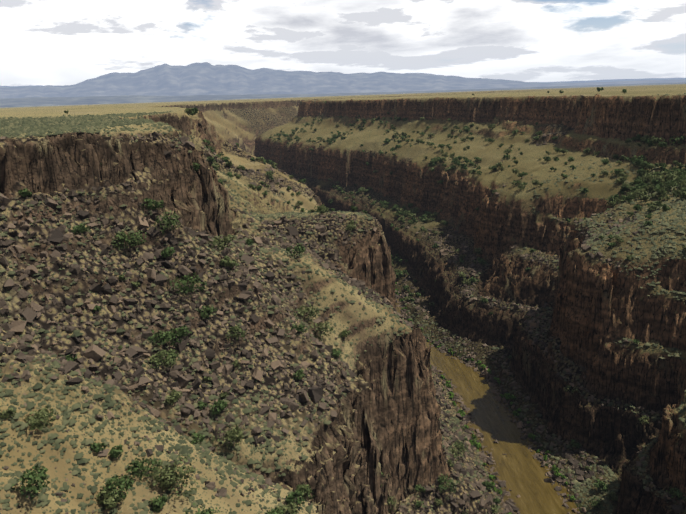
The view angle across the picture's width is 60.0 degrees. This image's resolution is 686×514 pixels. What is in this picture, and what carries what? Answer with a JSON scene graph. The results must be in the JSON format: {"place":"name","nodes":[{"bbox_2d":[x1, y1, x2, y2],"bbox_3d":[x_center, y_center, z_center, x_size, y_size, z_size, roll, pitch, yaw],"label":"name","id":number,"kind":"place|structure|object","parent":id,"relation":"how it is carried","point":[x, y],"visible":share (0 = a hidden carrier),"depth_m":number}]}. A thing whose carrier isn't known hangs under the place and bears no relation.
{"place":"outdoors","nodes":[
{"label":"outdoors","id":0,"kind":"place"},
{"bbox_2d":[0,84,685,513],"bbox_3d":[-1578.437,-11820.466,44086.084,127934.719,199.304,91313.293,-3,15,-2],"label":"canyon terrain","id":1,"kind":"structure","parent":0,"point":[388,418],"depth_m":316.31},
{"bbox_2d":[0,95,685,513],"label":"talus boulders","id":2,"kind":"object","parent":1,"relation":"on","point":[314,393],"visible":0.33,"depth_m":207.72},
{"bbox_2d":[0,93,685,513],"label":"sagebrush tufts","id":3,"kind":"object","parent":1,"relation":"on","point":[44,125],"visible":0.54,"depth_m":191.05},
{"bbox_2d":[0,87,685,513],"bbox_3d":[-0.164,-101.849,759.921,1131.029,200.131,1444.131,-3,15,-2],"label":"juniper","id":4,"kind":"object","parent":1,"relation":"on","point":[300,493],"depth_m":285.98},
{"bbox_2d":[0,62,685,98],"bbox_3d":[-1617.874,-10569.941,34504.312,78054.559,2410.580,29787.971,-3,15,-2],"label":"mountain range","id":5,"kind":"structure","parent":0,"point":[205,78],"depth_m":34820.95},
{"bbox_2d":[0,82,685,107],"bbox_3d":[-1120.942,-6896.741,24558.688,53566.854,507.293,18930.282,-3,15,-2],"label":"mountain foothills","id":6,"kind":"structure","parent":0,"point":[31,101],"depth_m":24815.93},
{"bbox_2d":[0,78,685,86],"bbox_3d":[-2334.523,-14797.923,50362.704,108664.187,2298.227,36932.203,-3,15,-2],"label":"hills","id":7,"kind":"structure","parent":0,"point":[611,80],"depth_m":52649.19},
{"bbox_2d":[0,0,685,93],"label":"sky","id":8,"kind":"structure","parent":0,"point":[43,42]},
{"bbox_2d":[395,288,580,513],"bbox_3d":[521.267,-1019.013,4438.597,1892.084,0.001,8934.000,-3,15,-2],"label":"river water","id":9,"kind":"structure","parent":0,"point":[531,487],"depth_m":345.22}
]}

